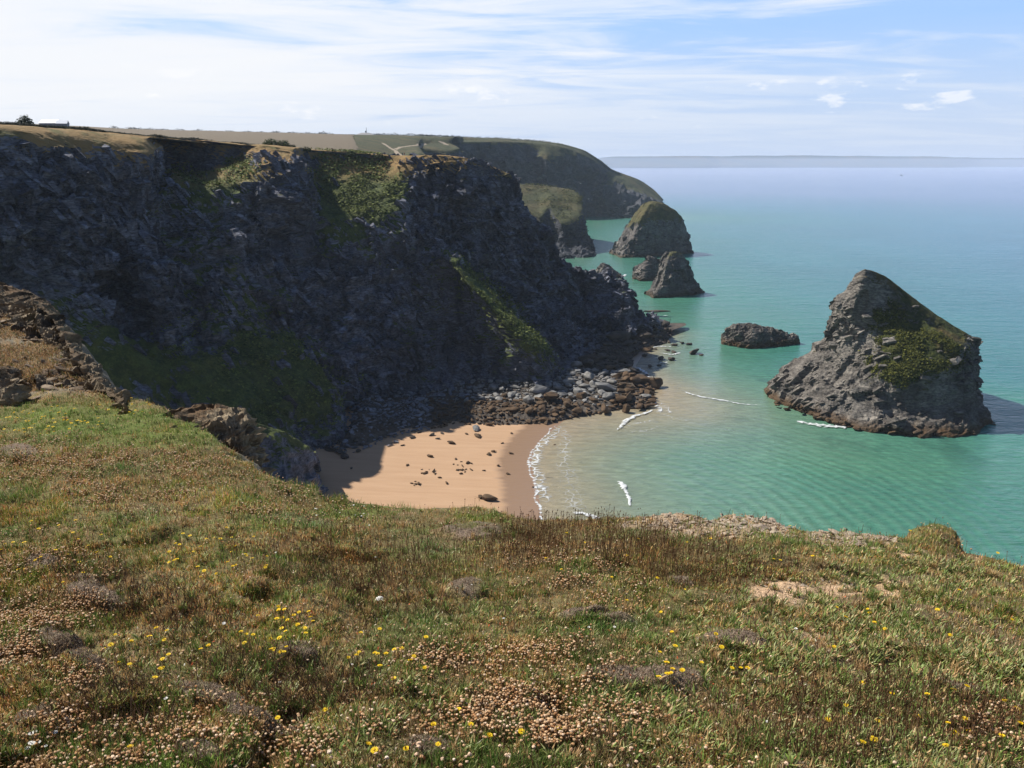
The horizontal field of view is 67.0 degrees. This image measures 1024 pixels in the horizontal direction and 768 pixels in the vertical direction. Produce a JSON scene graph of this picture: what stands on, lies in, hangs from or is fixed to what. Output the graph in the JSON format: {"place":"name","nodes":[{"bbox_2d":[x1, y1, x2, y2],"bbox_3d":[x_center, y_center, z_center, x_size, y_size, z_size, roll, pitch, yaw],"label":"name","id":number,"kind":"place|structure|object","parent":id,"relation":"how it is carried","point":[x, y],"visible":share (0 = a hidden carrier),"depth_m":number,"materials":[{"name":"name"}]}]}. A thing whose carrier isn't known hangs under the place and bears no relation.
{"place":"outdoors","nodes":[
{"label":"outdoors","id":0,"kind":"place"},
{"bbox_2d":[256,423,328,494],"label":"spur hill","id":1,"kind":"structure","parent":0,"point":[289,457],"depth_m":131.94,"materials":[{"name":"stone"}]},
{"bbox_2d":[0,124,660,447],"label":"cliff","id":2,"kind":"structure","parent":0,"point":[123,363],"depth_m":187.89,"materials":[{"name":"stone"}]},
{"bbox_2d":[15,115,33,123],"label":"bush","id":3,"kind":"object","parent":2,"relation":"on","point":[24,119],"visible":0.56,"depth_m":158.68,"materials":[{"name":"green plant"}]},
{"bbox_2d":[0,121,154,139],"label":"hedge","id":4,"kind":"object","parent":2,"relation":"on","point":[48,126],"visible":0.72,"depth_m":161.38,"materials":[{"name":"green plant"}]},
{"bbox_2d":[150,134,252,144],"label":"hedge","id":5,"kind":"object","parent":2,"relation":"on","point":[164,136],"visible":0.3,"depth_m":213.62,"materials":[{"name":"green plant"}]},
{"bbox_2d":[261,139,279,144],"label":"bush","id":6,"kind":"object","parent":2,"relation":"on","point":[270,142],"visible":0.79,"depth_m":224.81,"materials":[{"name":"green plant"}]},
{"bbox_2d":[278,140,290,146],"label":"bush","id":7,"kind":"object","parent":2,"relation":"on","point":[284,143],"visible":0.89,"depth_m":224.82,"materials":[{"name":"green plant"}]},
{"bbox_2d":[0,142,662,450],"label":"cliff shards","id":8,"kind":"object","parent":2,"relation":"on","point":[133,236],"visible":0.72,"depth_m":193.03,"materials":[{"name":"stone"}]},
{"bbox_2d":[346,150,357,155],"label":"bush","id":9,"kind":"object","parent":2,"relation":"on","point":[349,153],"visible":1,"depth_m":232.26,"materials":[{"name":"green plant"}]},
{"bbox_2d":[150,147,558,441],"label":"gorse scrub","id":10,"kind":"object","parent":2,"relation":"on","point":[523,327],"visible":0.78,"depth_m":209.31,"materials":[{"name":"green plant"}]},
{"bbox_2d":[373,153,385,158],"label":"bush","id":11,"kind":"object","parent":2,"relation":"on","point":[378,155],"visible":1,"depth_m":235.57,"materials":[{"name":"green plant"}]},
{"bbox_2d":[36,124,663,217],"bbox_3d":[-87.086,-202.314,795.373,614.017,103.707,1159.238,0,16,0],"label":"headland terrain","id":12,"kind":"structure","parent":0,"point":[539,162],"depth_m":863.81,"materials":[{"name":"plant"}]},
{"bbox_2d":[39,119,59,125],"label":"barn","id":13,"kind":"structure","parent":12,"relation":"on","point":[50,122],"depth_m":398.73,"materials":[{"name":"metal"}]},
{"bbox_2d":[55,120,69,125],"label":"barn","id":14,"kind":"structure","parent":12,"relation":"on","point":[62,123],"depth_m":394.67,"materials":[{"name":"metal"}]},
{"bbox_2d":[109,125,332,133],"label":"hedge","id":15,"kind":"object","parent":12,"relation":"on","point":[210,130],"visible":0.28,"depth_m":657.13,"materials":[{"name":"green plant"}]},
{"bbox_2d":[356,129,373,134],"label":"hilltop building","id":16,"kind":"structure","parent":12,"relation":"on","point":[365,133],"depth_m":689.28,"materials":[{"name":"white"}]},
{"bbox_2d":[373,133,546,141],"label":"hedge","id":17,"kind":"object","parent":12,"relation":"on","point":[440,135],"visible":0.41,"depth_m":755.30,"materials":[{"name":"green plant"}]},
{"bbox_2d":[449,137,633,189],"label":"pasture scrub","id":18,"kind":"object","parent":12,"relation":"on","point":[550,143],"visible":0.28,"depth_m":916.46,"materials":[{"name":"green plant"}]},
{"bbox_2d":[644,310,669,312],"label":"boulder","id":19,"kind":"object","parent":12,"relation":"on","point":[656,311],"visible":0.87,"depth_m":315.03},
{"bbox_2d":[382,143,399,154],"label":"path","id":20,"kind":"structure","parent":0,"point":[395,151],"depth_m":458.81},
{"bbox_2d":[395,143,425,149],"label":"path","id":21,"kind":"structure","parent":0,"point":[421,145],"depth_m":567.59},
{"bbox_2d":[313,351,643,519],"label":"beach sand","id":22,"kind":"structure","parent":0,"point":[380,473],"depth_m":156.08,"materials":[{"name":"sand"}]},
{"bbox_2d":[324,447,336,450],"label":"boulder","id":23,"kind":"object","parent":22,"relation":"on","point":[329,449],"visible":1,"depth_m":163.10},
{"bbox_2d":[340,452,348,458],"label":"boulder","id":24,"kind":"object","parent":22,"relation":"on","point":[344,455],"visible":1,"depth_m":159.68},
{"bbox_2d":[472,425,479,430],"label":"boulder","id":25,"kind":"object","parent":22,"relation":"on","point":[476,427],"visible":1,"depth_m":178.99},
{"bbox_2d":[482,494,498,500],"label":"boulder","id":26,"kind":"object","parent":22,"relation":"on","point":[488,497],"visible":1,"depth_m":142.21,"materials":[{"name":"stone"}]},
{"bbox_2d":[622,403,630,412],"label":"boulder","id":27,"kind":"object","parent":22,"relation":"on","point":[626,408],"visible":0.95,"depth_m":193.32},
{"bbox_2d":[328,322,685,452],"bbox_3d":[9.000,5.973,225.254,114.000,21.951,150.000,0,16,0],"label":"boulder beach ground","id":28,"kind":"structure","parent":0,"point":[376,434],"depth_m":192.77,"materials":[{"name":"stone"}]},
{"bbox_2d":[420,406,432,410],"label":"boulder","id":29,"kind":"object","parent":28,"relation":"on","point":[423,408],"visible":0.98,"depth_m":189.02,"materials":[{"name":"stone"}]},
{"bbox_2d":[437,392,445,397],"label":"boulder","id":30,"kind":"object","parent":28,"relation":"on","point":[440,394],"visible":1,"depth_m":200.52,"materials":[{"name":"stone"}]},
{"bbox_2d":[488,406,495,410],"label":"boulder","id":31,"kind":"object","parent":28,"relation":"on","point":[492,408],"visible":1,"depth_m":188.92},
{"bbox_2d":[488,383,497,389],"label":"boulder","id":32,"kind":"object","parent":28,"relation":"on","point":[493,386],"visible":1,"depth_m":204.90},
{"bbox_2d":[507,391,514,396],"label":"boulder","id":33,"kind":"object","parent":28,"relation":"on","point":[512,393],"visible":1,"depth_m":200.71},
{"bbox_2d":[508,407,520,412],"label":"boulder","id":34,"kind":"object","parent":28,"relation":"on","point":[513,409],"visible":0.99,"depth_m":188.28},
{"bbox_2d":[508,385,528,388],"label":"boulder","id":35,"kind":"object","parent":28,"relation":"on","point":[515,386],"visible":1,"depth_m":205.41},
{"bbox_2d":[523,395,533,403],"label":"boulder","id":36,"kind":"object","parent":28,"relation":"on","point":[528,399],"visible":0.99,"depth_m":194.15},
{"bbox_2d":[525,406,544,413],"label":"boulder","id":37,"kind":"object","parent":28,"relation":"on","point":[529,410],"visible":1,"depth_m":187.39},
{"bbox_2d":[535,401,546,405],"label":"boulder","id":38,"kind":"object","parent":28,"relation":"on","point":[541,402],"visible":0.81,"depth_m":192.61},
{"bbox_2d":[536,404,545,409],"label":"boulder","id":39,"kind":"object","parent":28,"relation":"on","point":[541,407],"visible":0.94,"depth_m":189.63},
{"bbox_2d":[532,384,550,395],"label":"boulder","id":40,"kind":"object","parent":28,"relation":"on","point":[539,389],"visible":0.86,"depth_m":201.29,"materials":[{"name":"stone"}]},
{"bbox_2d":[539,417,550,420],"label":"boulder","id":41,"kind":"object","parent":28,"relation":"on","point":[543,418],"visible":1,"depth_m":185.38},
{"bbox_2d":[545,382,551,387],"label":"boulder","id":42,"kind":"object","parent":28,"relation":"on","point":[548,384],"visible":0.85,"depth_m":205.70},
{"bbox_2d":[544,392,559,400],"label":"boulder","id":43,"kind":"object","parent":28,"relation":"on","point":[549,396],"visible":0.97,"depth_m":195.20,"materials":[{"name":"stone"}]},
{"bbox_2d":[553,385,569,390],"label":"boulder","id":44,"kind":"object","parent":28,"relation":"on","point":[559,387],"visible":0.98,"depth_m":205.01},
{"bbox_2d":[561,398,571,402],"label":"boulder","id":45,"kind":"object","parent":28,"relation":"on","point":[566,399],"visible":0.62,"depth_m":196.40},
{"bbox_2d":[563,401,570,407],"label":"boulder","id":46,"kind":"object","parent":28,"relation":"on","point":[566,404],"visible":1,"depth_m":192.32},
{"bbox_2d":[561,377,573,383],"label":"boulder","id":47,"kind":"object","parent":28,"relation":"on","point":[568,380],"visible":0.98,"depth_m":207.90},
{"bbox_2d":[570,361,582,366],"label":"boulder","id":48,"kind":"object","parent":28,"relation":"on","point":[575,363],"visible":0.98,"depth_m":223.02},
{"bbox_2d":[571,407,582,413],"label":"boulder","id":49,"kind":"object","parent":28,"relation":"on","point":[577,410],"visible":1,"depth_m":190.84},
{"bbox_2d":[573,387,581,394],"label":"boulder","id":50,"kind":"object","parent":28,"relation":"on","point":[576,390],"visible":0.77,"depth_m":201.55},
{"bbox_2d":[576,392,587,398],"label":"boulder","id":51,"kind":"object","parent":28,"relation":"on","point":[582,395],"visible":0.94,"depth_m":199.18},
{"bbox_2d":[578,383,589,387],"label":"boulder","id":52,"kind":"object","parent":28,"relation":"on","point":[584,385],"visible":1,"depth_m":207.69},
{"bbox_2d":[582,358,593,366],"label":"boulder","id":53,"kind":"object","parent":28,"relation":"on","point":[588,362],"visible":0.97,"depth_m":225.17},
{"bbox_2d":[578,355,600,362],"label":"boulder","id":54,"kind":"object","parent":28,"relation":"on","point":[584,357],"visible":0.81,"depth_m":229.07,"materials":[{"name":"stone"}]},
{"bbox_2d":[584,371,594,379],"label":"boulder","id":55,"kind":"object","parent":28,"relation":"on","point":[588,375],"visible":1,"depth_m":213.09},
{"bbox_2d":[588,397,597,401],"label":"boulder","id":56,"kind":"object","parent":28,"relation":"on","point":[593,399],"visible":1,"depth_m":197.13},
{"bbox_2d":[596,353,605,358],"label":"boulder","id":57,"kind":"object","parent":28,"relation":"on","point":[601,355],"visible":0.87,"depth_m":234.33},
{"bbox_2d":[598,389,605,395],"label":"boulder","id":58,"kind":"object","parent":28,"relation":"on","point":[601,391],"visible":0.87,"depth_m":202.17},
{"bbox_2d":[598,370,608,375],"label":"boulder","id":59,"kind":"object","parent":28,"relation":"on","point":[604,372],"visible":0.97,"depth_m":220.70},
{"bbox_2d":[601,404,609,412],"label":"boulder","id":60,"kind":"object","parent":28,"relation":"on","point":[604,408],"visible":1,"depth_m":192.41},
{"bbox_2d":[595,382,616,390],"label":"boulder","id":61,"kind":"object","parent":28,"relation":"on","point":[604,386],"visible":0.98,"depth_m":204.71,"materials":[{"name":"stone"}]},
{"bbox_2d":[602,391,614,399],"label":"boulder","id":62,"kind":"object","parent":28,"relation":"on","point":[608,395],"visible":1,"depth_m":198.73,"materials":[{"name":"stone"}]},
{"bbox_2d":[605,365,615,369],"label":"boulder","id":63,"kind":"object","parent":28,"relation":"on","point":[608,367],"visible":0.89,"depth_m":226.73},
{"bbox_2d":[606,379,616,383],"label":"boulder","id":64,"kind":"object","parent":28,"relation":"on","point":[610,381],"visible":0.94,"depth_m":211.52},
{"bbox_2d":[612,372,622,378],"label":"boulder","id":65,"kind":"object","parent":28,"relation":"on","point":[618,375],"visible":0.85,"depth_m":218.02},
{"bbox_2d":[605,330,630,341],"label":"boulder","id":66,"kind":"object","parent":28,"relation":"on","point":[617,335],"visible":0.98,"depth_m":256.47,"materials":[{"name":"stone"}]},
{"bbox_2d":[615,395,626,404],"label":"boulder","id":67,"kind":"object","parent":28,"relation":"on","point":[621,399],"visible":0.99,"depth_m":197.86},
{"bbox_2d":[617,383,626,387],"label":"boulder","id":68,"kind":"object","parent":28,"relation":"on","point":[621,385],"visible":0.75,"depth_m":208.18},
{"bbox_2d":[617,368,630,372],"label":"boulder","id":69,"kind":"object","parent":28,"relation":"on","point":[622,370],"visible":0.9,"depth_m":223.57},
{"bbox_2d":[625,391,632,400],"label":"boulder","id":70,"kind":"object","parent":28,"relation":"on","point":[629,396],"visible":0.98,"depth_m":198.54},
{"bbox_2d":[623,388,634,392],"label":"boulder","id":71,"kind":"object","parent":28,"relation":"on","point":[627,390],"visible":0.87,"depth_m":204.35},
{"bbox_2d":[628,366,635,372],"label":"boulder","id":72,"kind":"object","parent":28,"relation":"on","point":[632,369],"visible":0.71,"depth_m":224.25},
{"bbox_2d":[630,377,640,383],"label":"boulder","id":73,"kind":"object","parent":28,"relation":"on","point":[635,380],"visible":0.98,"depth_m":211.17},
{"bbox_2d":[629,376,650,382],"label":"boulder","id":74,"kind":"object","parent":28,"relation":"on","point":[644,379],"visible":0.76,"depth_m":214.12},
{"bbox_2d":[636,403,643,409],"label":"boulder","id":75,"kind":"object","parent":28,"relation":"on","point":[639,406],"visible":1,"depth_m":195.16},
{"bbox_2d":[639,332,652,338],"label":"boulder","id":76,"kind":"object","parent":28,"relation":"on","point":[644,335],"visible":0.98,"depth_m":265.36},
{"bbox_2d":[641,394,650,397],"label":"boulder","id":77,"kind":"object","parent":28,"relation":"on","point":[647,395],"visible":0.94,"depth_m":201.61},
{"bbox_2d":[641,346,653,351],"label":"boulder","id":78,"kind":"object","parent":28,"relation":"on","point":[647,349],"visible":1,"depth_m":256.73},
{"bbox_2d":[644,388,653,395],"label":"boulder","id":79,"kind":"object","parent":28,"relation":"on","point":[647,391],"visible":0.66,"depth_m":205.60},
{"bbox_2d":[643,403,658,406],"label":"boulder","id":80,"kind":"object","parent":28,"relation":"on","point":[651,404],"visible":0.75,"depth_m":197.21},
{"bbox_2d":[646,376,662,388],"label":"boulder","id":81,"kind":"object","parent":28,"relation":"on","point":[656,383],"visible":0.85,"depth_m":214.13,"materials":[{"name":"stone"}]},
{"bbox_2d":[662,316,670,326],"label":"boulder","id":82,"kind":"object","parent":28,"relation":"on","point":[665,323],"visible":0.66,"depth_m":287.74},
{"bbox_2d":[0,318,1023,767],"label":"clifftop ground","id":83,"kind":"structure","parent":0,"point":[436,520],"depth_m":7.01,"materials":[{"name":"plant"}]},
{"bbox_2d":[0,366,31,405],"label":"rock outcrop","id":84,"kind":"object","parent":83,"relation":"on","point":[14,390],"visible":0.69,"depth_m":17.86,"materials":[{"name":"stone"}]},
{"bbox_2d":[0,282,59,341],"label":"rock outcrop","id":85,"kind":"object","parent":83,"relation":"on","point":[14,302],"visible":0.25,"depth_m":28.74,"materials":[{"name":"stone"}]},
{"bbox_2d":[0,312,112,403],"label":"shoulder turf","id":86,"kind":"structure","parent":83,"relation":"on","point":[8,349],"depth_m":22.44,"materials":[{"name":"brown plant"}]},
{"bbox_2d":[28,367,100,397],"bbox_3d":[-11.600,0.943,20.653,1.959,2.679,8.466,-10,19,-32],"label":"rock outcrop","id":87,"kind":"object","parent":83,"relation":"on","point":[40,379],"visible":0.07,"depth_m":20.09,"materials":[{"name":"stone"}]},
{"bbox_2d":[0,318,142,401],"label":"slate rubble","id":88,"kind":"object","parent":83,"relation":"on","point":[58,367],"visible":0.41,"depth_m":21.37,"materials":[{"name":"stone"}]},
{"bbox_2d":[28,300,131,414],"bbox_3d":[-12.899,-0.096,22.739,1.290,3.027,17.006,-11,19,-33],"label":"rock outcrop","id":89,"kind":"object","parent":83,"relation":"on","point":[52,329],"visible":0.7,"depth_m":22.55,"materials":[{"name":"stone"}]},
{"bbox_2d":[160,403,276,474],"bbox_3d":[-6.306,2.771,16.556,2.440,5.035,5.968,-7,17,-23],"label":"rock outcrop","id":90,"kind":"object","parent":83,"relation":"on","point":[236,429],"visible":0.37,"depth_m":15.16,"materials":[{"name":"stone"}]},
{"bbox_2d":[371,746,378,757],"bbox_3d":[-0.618,1.680,3.506,0.038,0.071,0.039,-6,27,5],"label":"yellow flower","id":91,"kind":"object","parent":83,"relation":"on","point":[374,749],"visible":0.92,"depth_m":3.49,"materials":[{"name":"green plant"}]},
{"bbox_2d":[0,387,1022,767],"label":"withered mat","id":92,"kind":"object","parent":83,"relation":"on","point":[256,707],"visible":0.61,"depth_m":4.52,"materials":[{"name":"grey plant"}]},
{"bbox_2d":[0,329,1023,767],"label":"broad leaf herbs","id":93,"kind":"object","parent":83,"relation":"on","point":[874,657],"visible":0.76,"depth_m":4.66,"materials":[{"name":"plant"}]},
{"bbox_2d":[0,358,1023,767],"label":"thrift flowers","id":94,"kind":"object","parent":83,"relation":"on","point":[552,724],"visible":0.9,"depth_m":4.41,"materials":[{"name":"plant"}]},
{"bbox_2d":[0,347,1023,767],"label":"seed stalks","id":95,"kind":"object","parent":83,"relation":"on","point":[904,699],"visible":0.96,"depth_m":4.59,"materials":[{"name":"brown plant"}]},
{"bbox_2d":[0,337,1023,767],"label":"twiggy stems","id":96,"kind":"object","parent":83,"relation":"on","point":[328,687],"visible":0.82,"depth_m":4.59,"materials":[{"name":"brown plant"}]},
{"bbox_2d":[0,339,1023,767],"bbox_3d":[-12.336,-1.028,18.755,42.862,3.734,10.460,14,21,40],"label":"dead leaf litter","id":97,"kind":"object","parent":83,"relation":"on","point":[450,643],"visible":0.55,"depth_m":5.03,"materials":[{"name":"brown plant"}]},
{"bbox_2d":[520,504,617,524],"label":"tall seed stalks","id":98,"kind":"object","parent":83,"relation":"on","point":[567,513],"visible":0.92,"depth_m":9.77,"materials":[{"name":"brown plant"}]},
{"bbox_2d":[621,512,896,548],"bbox_3d":[3.033,1.771,9.516,3.371,0.527,1.709,0,16,0],"label":"slate rubble","id":99,"kind":"object","parent":83,"relation":"on","point":[723,519],"visible":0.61,"depth_m":9.43,"materials":[{"name":"stone"}]},
{"bbox_2d":[752,524,767,529],"bbox_3d":[3.009,1.731,9.346,0.210,0.054,0.092,2,16,6],"label":"stone","id":100,"kind":"object","parent":83,"relation":"on","point":[760,526],"visible":0.74,"depth_m":9.34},
{"bbox_2d":[828,528,838,535],"bbox_3d":[4.020,1.855,9.611,0.097,0.060,0.214,-24,33,-24],"label":"stone","id":101,"kind":"object","parent":83,"relation":"on","point":[834,531],"visible":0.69,"depth_m":9.61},
{"bbox_2d":[0,0,1023,157],"label":"sky","id":102,"kind":"structure","parent":0,"point":[601,78],"materials":[{"name":"blue"}]},
{"bbox_2d":[520,184,596,258],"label":"headland hill","id":103,"kind":"structure","parent":0,"point":[571,240],"depth_m":546.92,"materials":[{"name":"plant"}]},
{"bbox_2d":[520,183,588,233],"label":"hill heath","id":104,"kind":"object","parent":103,"relation":"on","point":[554,200],"visible":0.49,"depth_m":577.67,"materials":[{"name":"green plant"}]},
{"bbox_2d":[531,167,1023,565],"bbox_3d":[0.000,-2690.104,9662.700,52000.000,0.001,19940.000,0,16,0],"label":"sea","id":105,"kind":"structure","parent":0,"point":[789,250],"depth_m":243.94,"materials":[{"name":"liquid"}]},
{"bbox_2d":[596,263,620,277],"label":"islet rock","id":106,"kind":"object","parent":105,"relation":"in","point":[600,267],"visible":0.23,"depth_m":422.10,"materials":[{"name":"stone"}]},
{"bbox_2d":[632,255,660,280],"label":"islet rock","id":107,"kind":"object","parent":105,"relation":"in","point":[647,269],"visible":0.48,"depth_m":414.72,"materials":[{"name":"stone"}]},
{"bbox_2d":[609,201,693,257],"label":"sea stack","id":108,"kind":"object","parent":105,"relation":"in","point":[653,228],"visible":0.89,"depth_m":522.79,"materials":[{"name":"stone"}]},
{"bbox_2d":[644,251,704,297],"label":"sea stack","id":109,"kind":"object","parent":105,"relation":"in","point":[674,277],"visible":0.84,"depth_m":365.69,"materials":[{"name":"stone"}]},
{"bbox_2d":[527,274,845,518],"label":"sea foam","id":110,"kind":"object","parent":105,"relation":"on","point":[622,484],"visible":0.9,"depth_m":165.45,"materials":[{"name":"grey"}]},
{"bbox_2d":[689,348,698,354],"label":"boulder","id":111,"kind":"object","parent":105,"relation":"in","point":[694,351],"visible":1,"depth_m":252.81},
{"bbox_2d":[721,323,799,348],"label":"islet rock","id":112,"kind":"object","parent":105,"relation":"in","point":[748,335],"visible":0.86,"depth_m":264.31,"materials":[{"name":"stone"}]},
{"bbox_2d":[764,269,995,438],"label":"sea stack","id":113,"kind":"object","parent":105,"relation":"in","point":[886,355],"visible":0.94,"depth_m":186.72,"materials":[{"name":"grey stone"}]},
{"bbox_2d":[598,155,1023,167],"bbox_3d":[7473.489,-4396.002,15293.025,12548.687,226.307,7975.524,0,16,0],"label":"distant coast hills","id":114,"kind":"structure","parent":0,"point":[754,161],"depth_m":13461.79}
]}

